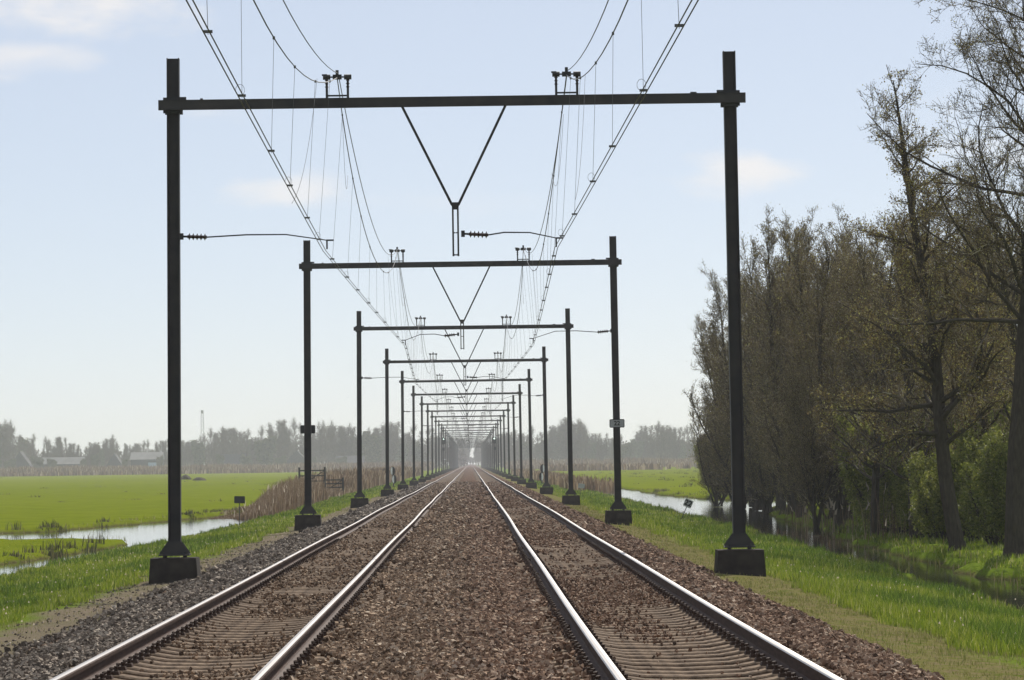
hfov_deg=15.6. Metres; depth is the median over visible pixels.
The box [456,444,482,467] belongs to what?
overhead line portal
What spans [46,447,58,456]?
distant tree
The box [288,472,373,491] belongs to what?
reed bed
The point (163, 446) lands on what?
distant tree
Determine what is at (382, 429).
distant tree
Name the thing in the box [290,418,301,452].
distant tree
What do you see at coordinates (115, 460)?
cottage
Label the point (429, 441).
distant tree
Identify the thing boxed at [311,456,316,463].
distant tree
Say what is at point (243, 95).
overhead contact line
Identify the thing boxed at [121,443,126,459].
distant tree
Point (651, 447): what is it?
distant tree
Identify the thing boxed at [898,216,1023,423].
bare willow tree
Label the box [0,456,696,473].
reed bed
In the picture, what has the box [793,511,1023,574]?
bank grass
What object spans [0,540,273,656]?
path pebble scatter
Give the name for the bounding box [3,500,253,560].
bank rushes
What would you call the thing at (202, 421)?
lattice mast
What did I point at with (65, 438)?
distant tree
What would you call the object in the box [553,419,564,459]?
distant tree
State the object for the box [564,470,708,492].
field tussocks
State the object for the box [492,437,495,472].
railway signal
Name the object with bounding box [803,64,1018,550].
alder tree
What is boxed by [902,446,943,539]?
leafing shrub
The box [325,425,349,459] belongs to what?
distant tree
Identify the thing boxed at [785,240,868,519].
bare woodland tree
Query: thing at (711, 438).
twiggy bush
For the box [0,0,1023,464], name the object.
sky
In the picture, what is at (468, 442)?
overhead line portal
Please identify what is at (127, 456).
distant tree
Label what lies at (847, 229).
bare willow tree
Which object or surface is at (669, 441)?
distant tree
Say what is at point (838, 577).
verge flowers
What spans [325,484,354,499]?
reed bed
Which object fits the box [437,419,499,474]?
overhead line portal
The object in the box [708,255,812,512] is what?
bare willow tree
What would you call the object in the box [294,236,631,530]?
overhead line portal
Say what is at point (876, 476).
bare woodland tree
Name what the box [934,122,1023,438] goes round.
bare woodland tree
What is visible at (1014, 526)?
tall bare tree
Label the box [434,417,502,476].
overhead line portal
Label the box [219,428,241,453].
distant tree
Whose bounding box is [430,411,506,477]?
overhead line portal
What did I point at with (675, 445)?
distant tree
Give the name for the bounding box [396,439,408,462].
distant tree
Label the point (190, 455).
distant tree
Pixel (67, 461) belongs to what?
barn
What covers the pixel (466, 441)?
overhead line portal
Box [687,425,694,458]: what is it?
distant tree
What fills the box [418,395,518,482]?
overhead line portal
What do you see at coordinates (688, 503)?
sign
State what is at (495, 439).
overhead line portal
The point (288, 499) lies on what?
reed bed
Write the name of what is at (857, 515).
leafing shrub
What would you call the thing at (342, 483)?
field gate
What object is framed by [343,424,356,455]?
distant tree
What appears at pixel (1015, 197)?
bare woodland tree
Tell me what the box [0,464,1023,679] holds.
ground
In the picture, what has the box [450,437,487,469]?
overhead line portal
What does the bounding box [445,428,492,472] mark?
overhead line portal
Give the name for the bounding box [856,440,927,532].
leafing shrub
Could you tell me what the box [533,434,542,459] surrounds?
distant tree
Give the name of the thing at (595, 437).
distant tree
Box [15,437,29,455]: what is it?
distant tree
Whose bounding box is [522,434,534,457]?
distant tree
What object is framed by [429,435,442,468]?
distant tree
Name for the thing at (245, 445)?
distant tree
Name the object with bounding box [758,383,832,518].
twiggy bush
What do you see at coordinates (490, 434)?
overhead line portal
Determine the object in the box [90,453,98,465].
distant tree
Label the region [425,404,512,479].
overhead line portal
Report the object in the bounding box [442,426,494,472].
overhead line portal
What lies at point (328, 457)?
distant tree
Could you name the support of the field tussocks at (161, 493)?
on the ground at (85, 501)
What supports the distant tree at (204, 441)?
on the ground at (85, 501)
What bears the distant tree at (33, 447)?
on the ground at (85, 501)
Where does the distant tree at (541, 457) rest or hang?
on the ground at (85, 501)
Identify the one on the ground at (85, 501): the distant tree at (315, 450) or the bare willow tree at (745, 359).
the distant tree at (315, 450)
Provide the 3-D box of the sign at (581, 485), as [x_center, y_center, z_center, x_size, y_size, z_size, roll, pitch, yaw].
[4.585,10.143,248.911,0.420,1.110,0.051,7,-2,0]
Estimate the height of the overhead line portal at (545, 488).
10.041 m
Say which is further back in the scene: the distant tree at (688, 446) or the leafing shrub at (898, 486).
the distant tree at (688, 446)
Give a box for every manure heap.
[181,474,190,479]
[192,477,205,480]
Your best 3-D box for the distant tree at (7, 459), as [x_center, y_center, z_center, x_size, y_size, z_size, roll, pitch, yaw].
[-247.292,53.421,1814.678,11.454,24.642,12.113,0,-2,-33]
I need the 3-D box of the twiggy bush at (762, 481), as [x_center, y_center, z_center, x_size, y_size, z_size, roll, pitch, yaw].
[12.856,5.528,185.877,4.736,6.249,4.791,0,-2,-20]
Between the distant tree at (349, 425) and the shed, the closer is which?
the shed
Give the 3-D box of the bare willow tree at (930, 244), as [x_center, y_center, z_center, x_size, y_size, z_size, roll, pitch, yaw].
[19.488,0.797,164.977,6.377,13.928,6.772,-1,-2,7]
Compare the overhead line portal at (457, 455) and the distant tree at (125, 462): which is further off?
the distant tree at (125, 462)
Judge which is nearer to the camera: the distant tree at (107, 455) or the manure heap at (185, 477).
the manure heap at (185, 477)
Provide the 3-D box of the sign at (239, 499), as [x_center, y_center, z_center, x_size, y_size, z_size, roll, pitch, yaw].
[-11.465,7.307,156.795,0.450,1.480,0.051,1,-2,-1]
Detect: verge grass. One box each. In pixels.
[0,479,417,625]
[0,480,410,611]
[0,507,353,644]
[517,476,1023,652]
[526,480,1023,656]
[559,501,1023,679]
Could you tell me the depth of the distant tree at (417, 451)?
1788.58 m
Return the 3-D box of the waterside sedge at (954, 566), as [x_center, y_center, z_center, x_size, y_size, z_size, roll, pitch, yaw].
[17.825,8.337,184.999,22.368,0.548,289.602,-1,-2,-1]
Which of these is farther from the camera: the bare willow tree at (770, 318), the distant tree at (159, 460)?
the distant tree at (159, 460)
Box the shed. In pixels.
[335,456,364,463]
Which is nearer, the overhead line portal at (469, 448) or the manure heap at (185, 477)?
the manure heap at (185, 477)
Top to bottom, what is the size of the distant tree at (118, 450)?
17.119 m
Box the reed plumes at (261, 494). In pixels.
[225,479,298,516]
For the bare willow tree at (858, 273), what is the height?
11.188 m
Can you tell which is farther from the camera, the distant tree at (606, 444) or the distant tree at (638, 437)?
the distant tree at (638, 437)
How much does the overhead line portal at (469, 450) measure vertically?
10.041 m
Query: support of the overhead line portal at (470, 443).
on the ground at (85, 501)
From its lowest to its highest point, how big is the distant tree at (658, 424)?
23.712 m
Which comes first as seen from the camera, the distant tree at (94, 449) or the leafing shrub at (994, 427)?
the leafing shrub at (994, 427)
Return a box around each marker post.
[390,466,396,486]
[539,464,543,483]
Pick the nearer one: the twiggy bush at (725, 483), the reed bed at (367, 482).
the twiggy bush at (725, 483)
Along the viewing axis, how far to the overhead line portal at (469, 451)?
1391.14 m
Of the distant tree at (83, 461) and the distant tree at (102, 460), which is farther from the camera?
the distant tree at (102, 460)
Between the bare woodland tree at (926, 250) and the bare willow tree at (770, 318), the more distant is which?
the bare willow tree at (770, 318)
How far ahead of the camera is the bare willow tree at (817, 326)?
137.67 m
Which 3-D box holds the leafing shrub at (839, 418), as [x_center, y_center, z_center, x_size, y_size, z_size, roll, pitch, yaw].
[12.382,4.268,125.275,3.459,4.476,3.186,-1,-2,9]
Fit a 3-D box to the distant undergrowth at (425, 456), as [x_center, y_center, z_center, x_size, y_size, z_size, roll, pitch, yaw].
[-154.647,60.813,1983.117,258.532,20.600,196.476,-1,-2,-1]
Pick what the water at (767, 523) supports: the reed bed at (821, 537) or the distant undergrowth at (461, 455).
the reed bed at (821, 537)
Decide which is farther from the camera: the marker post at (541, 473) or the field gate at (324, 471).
the marker post at (541, 473)
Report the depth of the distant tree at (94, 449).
1738.44 m
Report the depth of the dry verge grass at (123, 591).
60.85 m
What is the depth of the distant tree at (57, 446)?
1840.78 m
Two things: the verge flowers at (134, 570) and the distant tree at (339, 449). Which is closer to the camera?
the verge flowers at (134, 570)
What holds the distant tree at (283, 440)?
on the ground at (85, 501)
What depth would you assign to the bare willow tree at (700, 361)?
206.16 m
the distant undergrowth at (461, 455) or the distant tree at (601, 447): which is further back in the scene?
the distant undergrowth at (461, 455)
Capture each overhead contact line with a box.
[186,0,464,453]
[474,0,698,453]
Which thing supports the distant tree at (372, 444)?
on the ground at (85, 501)
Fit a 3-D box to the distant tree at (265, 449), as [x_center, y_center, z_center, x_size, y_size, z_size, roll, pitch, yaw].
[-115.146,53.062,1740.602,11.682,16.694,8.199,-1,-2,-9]
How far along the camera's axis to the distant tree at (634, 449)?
1863.15 m
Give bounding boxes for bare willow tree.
[686,314,750,491]
[692,259,773,510]
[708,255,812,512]
[710,337,753,506]
[725,202,855,517]
[740,205,827,512]
[745,324,779,510]
[757,210,887,508]
[757,216,898,525]
[778,343,859,534]
[810,312,849,520]
[814,214,953,470]
[821,200,901,306]
[888,205,1001,311]
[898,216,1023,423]
[959,175,1020,348]
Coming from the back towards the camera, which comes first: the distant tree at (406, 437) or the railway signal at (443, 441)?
the distant tree at (406, 437)
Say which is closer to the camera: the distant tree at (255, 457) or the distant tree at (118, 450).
the distant tree at (255, 457)
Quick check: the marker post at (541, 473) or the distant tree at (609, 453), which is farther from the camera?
the distant tree at (609, 453)
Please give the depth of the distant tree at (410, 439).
1801.02 m
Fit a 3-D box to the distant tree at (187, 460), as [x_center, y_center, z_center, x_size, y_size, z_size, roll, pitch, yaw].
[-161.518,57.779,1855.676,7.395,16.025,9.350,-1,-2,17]
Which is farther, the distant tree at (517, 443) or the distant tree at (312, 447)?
the distant tree at (517, 443)
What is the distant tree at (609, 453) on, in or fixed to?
on the ground at (85, 501)
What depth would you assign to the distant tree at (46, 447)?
1752.44 m
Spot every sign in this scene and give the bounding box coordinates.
[234,496,244,524]
[578,483,584,494]
[681,498,692,518]
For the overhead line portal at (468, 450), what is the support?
on the ground at (85, 501)
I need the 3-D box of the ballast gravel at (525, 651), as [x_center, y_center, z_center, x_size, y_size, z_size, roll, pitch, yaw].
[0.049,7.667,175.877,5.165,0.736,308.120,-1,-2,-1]
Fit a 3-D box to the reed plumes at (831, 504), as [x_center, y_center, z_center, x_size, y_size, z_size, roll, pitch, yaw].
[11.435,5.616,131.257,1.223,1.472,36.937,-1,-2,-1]
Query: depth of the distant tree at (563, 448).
1760.09 m
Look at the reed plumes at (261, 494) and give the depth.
220.04 m
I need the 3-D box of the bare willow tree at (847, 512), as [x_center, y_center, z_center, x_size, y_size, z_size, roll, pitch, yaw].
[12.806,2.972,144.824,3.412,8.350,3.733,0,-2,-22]
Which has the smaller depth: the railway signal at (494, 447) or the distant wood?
the railway signal at (494, 447)
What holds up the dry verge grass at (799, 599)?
on the ground at (85, 501)
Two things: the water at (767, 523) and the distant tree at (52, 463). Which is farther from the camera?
the distant tree at (52, 463)
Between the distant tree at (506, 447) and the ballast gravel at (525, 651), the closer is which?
the ballast gravel at (525, 651)
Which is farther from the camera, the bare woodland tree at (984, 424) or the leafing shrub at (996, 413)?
the leafing shrub at (996, 413)
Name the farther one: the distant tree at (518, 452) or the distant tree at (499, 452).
the distant tree at (518, 452)
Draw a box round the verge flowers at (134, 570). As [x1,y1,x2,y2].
[3,516,332,626]
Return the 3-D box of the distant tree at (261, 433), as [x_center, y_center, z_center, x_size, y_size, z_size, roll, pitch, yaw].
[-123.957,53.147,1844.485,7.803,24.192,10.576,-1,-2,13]
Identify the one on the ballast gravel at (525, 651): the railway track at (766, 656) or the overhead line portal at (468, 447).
the railway track at (766, 656)
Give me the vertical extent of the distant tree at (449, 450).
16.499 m
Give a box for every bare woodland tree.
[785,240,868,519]
[810,207,927,535]
[818,211,959,531]
[854,211,980,537]
[870,195,959,397]
[895,170,1022,538]
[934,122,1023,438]
[984,146,1023,284]
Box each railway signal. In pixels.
[442,438,445,473]
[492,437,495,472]
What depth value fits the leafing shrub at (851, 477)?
123.69 m
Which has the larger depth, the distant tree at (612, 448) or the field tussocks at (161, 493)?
the distant tree at (612, 448)
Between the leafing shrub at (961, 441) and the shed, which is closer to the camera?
the leafing shrub at (961, 441)
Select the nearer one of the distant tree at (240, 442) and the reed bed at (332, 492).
the reed bed at (332, 492)
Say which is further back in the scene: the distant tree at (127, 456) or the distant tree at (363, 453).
the distant tree at (127, 456)
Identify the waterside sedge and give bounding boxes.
[2,493,348,577]
[582,488,1023,613]
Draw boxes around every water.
[0,517,253,574]
[600,489,1023,611]
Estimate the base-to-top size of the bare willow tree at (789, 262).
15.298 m
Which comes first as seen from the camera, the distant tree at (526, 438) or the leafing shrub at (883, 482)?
the leafing shrub at (883, 482)
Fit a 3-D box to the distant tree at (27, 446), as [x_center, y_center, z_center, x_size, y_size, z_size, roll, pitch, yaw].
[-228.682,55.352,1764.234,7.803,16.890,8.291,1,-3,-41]
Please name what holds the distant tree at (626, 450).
on the ground at (85, 501)
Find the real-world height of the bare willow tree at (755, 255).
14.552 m
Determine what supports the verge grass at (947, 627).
on the ground at (85, 501)
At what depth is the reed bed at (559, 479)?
353.89 m
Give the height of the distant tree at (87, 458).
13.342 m
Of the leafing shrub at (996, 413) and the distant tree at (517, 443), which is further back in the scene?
the distant tree at (517, 443)
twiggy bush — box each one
[681,379,761,509]
[685,408,731,506]
[699,390,748,508]
[728,393,779,512]
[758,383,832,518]
[760,416,807,511]
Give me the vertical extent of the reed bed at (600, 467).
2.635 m
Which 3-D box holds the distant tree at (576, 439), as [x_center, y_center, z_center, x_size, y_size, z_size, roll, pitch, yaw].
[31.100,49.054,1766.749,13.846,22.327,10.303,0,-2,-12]
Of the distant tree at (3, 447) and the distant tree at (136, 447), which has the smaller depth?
the distant tree at (3, 447)
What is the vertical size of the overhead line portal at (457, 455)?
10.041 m
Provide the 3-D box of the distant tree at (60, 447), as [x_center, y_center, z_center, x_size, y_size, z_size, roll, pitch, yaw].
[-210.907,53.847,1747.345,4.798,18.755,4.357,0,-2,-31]
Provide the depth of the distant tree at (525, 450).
1786.76 m
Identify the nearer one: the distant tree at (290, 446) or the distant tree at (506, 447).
the distant tree at (506, 447)
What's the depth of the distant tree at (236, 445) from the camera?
1788.76 m
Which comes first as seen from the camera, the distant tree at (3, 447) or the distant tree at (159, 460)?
the distant tree at (159, 460)
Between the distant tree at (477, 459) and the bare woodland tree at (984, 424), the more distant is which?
the distant tree at (477, 459)
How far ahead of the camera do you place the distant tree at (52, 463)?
1690.31 m
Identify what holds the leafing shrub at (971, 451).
on the ground at (85, 501)
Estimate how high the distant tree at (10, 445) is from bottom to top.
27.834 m
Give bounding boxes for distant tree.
[0,423,9,467]
[2,426,16,467]
[4,420,18,458]
[14,434,22,456]
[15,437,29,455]
[18,441,35,461]
[24,433,39,462]
[30,456,44,467]
[40,435,52,457]
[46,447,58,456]
[46,458,57,467]
[48,436,64,456]
[57,437,64,456]
[62,437,68,455]
[66,442,81,456]
[79,458,86,466]
[84,447,90,465]
[88,442,100,464]
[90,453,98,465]
[98,445,105,466]
[101,436,116,463]
[115,441,121,456]
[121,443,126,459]
[122,445,132,466]
[122,459,127,466]
[128,441,139,453]
[144,440,151,451]
[154,440,167,464]
[155,455,162,465]
[181,440,189,465]
[183,442,191,465]
[186,441,192,465]
[189,440,206,464]
[202,433,208,464]
[203,428,217,463]
[210,432,228,464]
[214,427,230,453]
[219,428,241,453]
[231,428,239,453]
[231,431,245,453]
[239,427,254,459]
[246,439,254,465]
[249,435,262,464]
[253,426,265,439]
[253,436,277,465]
[265,418,292,460]
[286,427,294,459]
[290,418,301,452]
[295,421,303,453]
[302,435,314,457]
[311,421,327,463]
[311,431,323,462]
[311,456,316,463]
[316,420,331,462]
[317,426,337,462]
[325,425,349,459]
[326,419,338,463]
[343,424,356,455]
[348,421,356,455]
[353,437,365,456]
[362,431,383,463]
[371,427,384,462]
[379,434,385,463]
[380,425,396,461]
[381,419,400,462]
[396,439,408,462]
[404,424,418,461]
[404,432,411,462]
[411,441,423,460]
[423,424,433,457]
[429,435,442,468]
[442,437,453,465]
[474,445,479,465]
[474,445,480,463]
[495,434,511,467]
[499,432,512,463]
[506,436,519,460]
[511,429,518,455]
[512,432,524,460]
[518,440,528,460]
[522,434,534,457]
[528,424,536,456]
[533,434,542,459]
[534,442,543,459]
[536,432,554,460]
[547,425,559,459]
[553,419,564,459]
[555,417,581,458]
[555,424,572,459]
[565,422,589,458]
[577,422,595,458]
[589,433,601,459]
[595,438,607,460]
[605,434,609,457]
[607,438,613,459]
[610,438,621,458]
[621,442,633,459]
[625,439,636,459]
[633,430,646,458]
[638,424,655,457]
[644,434,656,458]
[651,422,672,459]
[652,420,660,457]
[658,427,672,458]
[667,426,685,458]
[682,425,692,456]
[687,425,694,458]
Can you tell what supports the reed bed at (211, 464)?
on the ground at (85, 501)
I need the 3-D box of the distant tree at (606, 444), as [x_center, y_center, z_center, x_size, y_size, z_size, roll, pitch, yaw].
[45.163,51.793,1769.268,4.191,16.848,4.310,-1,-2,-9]
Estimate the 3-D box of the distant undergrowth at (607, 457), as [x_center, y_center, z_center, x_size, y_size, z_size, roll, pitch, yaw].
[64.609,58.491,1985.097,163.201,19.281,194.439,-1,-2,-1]
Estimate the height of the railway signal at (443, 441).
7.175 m
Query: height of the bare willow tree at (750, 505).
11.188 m
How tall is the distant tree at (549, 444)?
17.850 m
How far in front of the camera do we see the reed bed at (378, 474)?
502.30 m
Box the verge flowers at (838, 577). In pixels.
[605,507,1022,632]
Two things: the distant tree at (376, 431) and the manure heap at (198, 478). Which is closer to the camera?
the manure heap at (198, 478)
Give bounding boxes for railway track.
[50,466,464,679]
[473,466,846,679]
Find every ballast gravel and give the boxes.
[0,481,431,679]
[120,481,504,679]
[415,480,944,679]
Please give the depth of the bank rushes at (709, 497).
172.65 m
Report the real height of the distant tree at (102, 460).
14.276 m
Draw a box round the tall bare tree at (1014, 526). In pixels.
[857,0,1023,556]
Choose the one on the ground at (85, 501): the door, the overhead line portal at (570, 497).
the overhead line portal at (570, 497)
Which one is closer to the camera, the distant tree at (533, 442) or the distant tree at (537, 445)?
the distant tree at (537, 445)
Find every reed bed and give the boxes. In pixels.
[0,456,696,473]
[0,462,412,468]
[208,476,304,519]
[282,477,325,503]
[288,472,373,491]
[312,465,423,485]
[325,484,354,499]
[510,467,613,491]
[540,462,697,470]
[777,528,868,548]
[785,487,909,541]
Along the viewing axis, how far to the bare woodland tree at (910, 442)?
115.77 m
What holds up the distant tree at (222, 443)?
on the ground at (85, 501)
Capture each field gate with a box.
[298,467,325,486]
[323,477,343,490]
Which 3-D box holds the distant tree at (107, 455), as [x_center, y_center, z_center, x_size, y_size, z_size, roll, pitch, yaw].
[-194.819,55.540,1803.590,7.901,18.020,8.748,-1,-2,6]
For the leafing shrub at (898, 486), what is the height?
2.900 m
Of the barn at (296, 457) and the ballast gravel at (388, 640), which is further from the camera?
the barn at (296, 457)
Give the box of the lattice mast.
[201,410,203,435]
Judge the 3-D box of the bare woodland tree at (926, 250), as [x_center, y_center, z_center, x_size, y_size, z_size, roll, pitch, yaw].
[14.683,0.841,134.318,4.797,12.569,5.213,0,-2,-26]
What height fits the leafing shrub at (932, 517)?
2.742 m
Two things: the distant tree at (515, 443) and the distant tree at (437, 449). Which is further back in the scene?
the distant tree at (515, 443)
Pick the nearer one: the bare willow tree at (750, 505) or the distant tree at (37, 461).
the bare willow tree at (750, 505)
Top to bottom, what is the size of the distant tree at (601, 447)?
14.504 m
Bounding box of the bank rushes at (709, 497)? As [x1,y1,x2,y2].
[643,488,845,534]
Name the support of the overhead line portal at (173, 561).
on the ground at (85, 501)
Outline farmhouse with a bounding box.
[15,450,32,467]
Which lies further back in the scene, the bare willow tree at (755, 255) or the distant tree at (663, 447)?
the distant tree at (663, 447)
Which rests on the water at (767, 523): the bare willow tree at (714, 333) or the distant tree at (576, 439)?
the bare willow tree at (714, 333)
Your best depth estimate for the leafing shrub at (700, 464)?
262.38 m
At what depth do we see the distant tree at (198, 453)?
1755.81 m
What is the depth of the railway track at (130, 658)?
40.05 m
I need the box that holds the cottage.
[106,453,121,466]
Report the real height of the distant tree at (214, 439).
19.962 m
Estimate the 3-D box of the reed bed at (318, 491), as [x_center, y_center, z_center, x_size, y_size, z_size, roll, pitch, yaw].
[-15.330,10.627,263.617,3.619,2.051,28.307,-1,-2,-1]
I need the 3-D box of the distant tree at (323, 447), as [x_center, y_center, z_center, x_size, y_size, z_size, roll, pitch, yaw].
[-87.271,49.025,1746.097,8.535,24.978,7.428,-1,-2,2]
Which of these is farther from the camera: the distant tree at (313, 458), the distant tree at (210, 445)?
the distant tree at (210, 445)
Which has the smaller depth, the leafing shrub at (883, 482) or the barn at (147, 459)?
the leafing shrub at (883, 482)
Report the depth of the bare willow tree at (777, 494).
181.85 m
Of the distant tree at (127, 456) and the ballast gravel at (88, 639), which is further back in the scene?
the distant tree at (127, 456)
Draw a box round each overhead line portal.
[149,51,765,583]
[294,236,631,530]
[350,308,580,507]
[380,346,552,496]
[397,369,536,489]
[409,384,525,485]
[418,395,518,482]
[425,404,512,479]
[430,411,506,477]
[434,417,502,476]
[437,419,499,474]
[440,423,497,473]
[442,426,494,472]
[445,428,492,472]
[446,431,491,471]
[448,433,491,470]
[449,435,488,470]
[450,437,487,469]
[452,438,486,469]
[453,439,486,469]
[453,440,485,468]
[454,441,484,468]
[455,444,483,468]
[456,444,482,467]
[457,447,481,467]
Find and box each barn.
[43,457,84,467]
[130,452,164,466]
[286,451,303,464]
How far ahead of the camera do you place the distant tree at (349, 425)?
1781.61 m
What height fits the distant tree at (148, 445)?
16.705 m
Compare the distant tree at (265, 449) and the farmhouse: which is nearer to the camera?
the farmhouse
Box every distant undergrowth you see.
[9,435,463,467]
[458,450,467,464]
[485,439,697,464]
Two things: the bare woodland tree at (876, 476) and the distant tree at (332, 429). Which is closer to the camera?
the bare woodland tree at (876, 476)
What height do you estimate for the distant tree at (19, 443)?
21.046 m
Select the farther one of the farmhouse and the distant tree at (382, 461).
the distant tree at (382, 461)
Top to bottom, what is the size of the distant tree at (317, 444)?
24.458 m
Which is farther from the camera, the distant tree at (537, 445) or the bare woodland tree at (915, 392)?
the distant tree at (537, 445)
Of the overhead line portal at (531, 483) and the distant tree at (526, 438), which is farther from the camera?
the distant tree at (526, 438)
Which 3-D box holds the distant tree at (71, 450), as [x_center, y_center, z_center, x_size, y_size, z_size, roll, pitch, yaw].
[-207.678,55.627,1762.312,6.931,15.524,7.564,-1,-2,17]
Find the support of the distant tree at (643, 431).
on the ground at (85, 501)
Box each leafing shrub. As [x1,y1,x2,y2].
[689,443,715,494]
[831,436,918,531]
[832,434,868,523]
[833,403,914,529]
[846,415,920,533]
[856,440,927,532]
[879,442,922,534]
[884,445,930,536]
[897,388,1012,532]
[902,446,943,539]
[905,454,965,539]
[930,422,1006,540]
[954,438,1007,545]
[955,426,1008,544]
[969,416,1007,435]
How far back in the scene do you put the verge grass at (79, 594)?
90.82 m
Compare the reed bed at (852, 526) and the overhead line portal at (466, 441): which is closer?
the reed bed at (852, 526)
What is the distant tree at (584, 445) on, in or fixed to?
on the ground at (85, 501)
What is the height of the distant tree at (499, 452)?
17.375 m
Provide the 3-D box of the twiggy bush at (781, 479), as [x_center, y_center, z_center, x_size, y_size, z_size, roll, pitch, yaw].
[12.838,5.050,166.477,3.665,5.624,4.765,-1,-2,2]
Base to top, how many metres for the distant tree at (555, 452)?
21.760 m
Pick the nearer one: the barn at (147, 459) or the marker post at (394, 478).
the marker post at (394, 478)
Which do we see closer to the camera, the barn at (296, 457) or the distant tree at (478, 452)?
the barn at (296, 457)
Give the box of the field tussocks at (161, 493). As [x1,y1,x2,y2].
[2,476,294,501]
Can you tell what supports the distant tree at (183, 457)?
on the ground at (85, 501)
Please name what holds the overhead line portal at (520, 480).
on the ground at (85, 501)
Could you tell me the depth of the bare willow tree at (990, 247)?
131.45 m
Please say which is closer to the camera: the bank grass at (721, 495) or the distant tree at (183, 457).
the bank grass at (721, 495)
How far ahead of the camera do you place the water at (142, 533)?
157.99 m
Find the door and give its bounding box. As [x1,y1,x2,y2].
[148,462,156,466]
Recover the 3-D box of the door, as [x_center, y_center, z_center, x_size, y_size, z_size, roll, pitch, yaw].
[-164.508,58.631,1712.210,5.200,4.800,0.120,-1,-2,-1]
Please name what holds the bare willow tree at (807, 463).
on the water at (767, 523)
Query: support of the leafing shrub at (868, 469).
on the ground at (85, 501)
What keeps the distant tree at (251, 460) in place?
on the ground at (85, 501)
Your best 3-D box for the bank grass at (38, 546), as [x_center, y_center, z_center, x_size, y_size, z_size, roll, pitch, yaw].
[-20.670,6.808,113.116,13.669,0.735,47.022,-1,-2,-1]
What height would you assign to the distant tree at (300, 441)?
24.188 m
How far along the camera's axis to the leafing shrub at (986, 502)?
104.45 m
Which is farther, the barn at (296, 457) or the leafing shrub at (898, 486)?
the barn at (296, 457)
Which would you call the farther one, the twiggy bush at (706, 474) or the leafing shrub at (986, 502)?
the twiggy bush at (706, 474)
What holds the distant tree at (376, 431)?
on the ground at (85, 501)
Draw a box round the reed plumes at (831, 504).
[790,483,913,525]
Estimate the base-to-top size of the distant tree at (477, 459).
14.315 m
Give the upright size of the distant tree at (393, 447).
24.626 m
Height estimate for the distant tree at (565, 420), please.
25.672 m
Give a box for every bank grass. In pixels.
[0,538,116,562]
[682,491,826,511]
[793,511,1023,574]
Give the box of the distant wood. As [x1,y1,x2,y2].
[14,443,448,467]

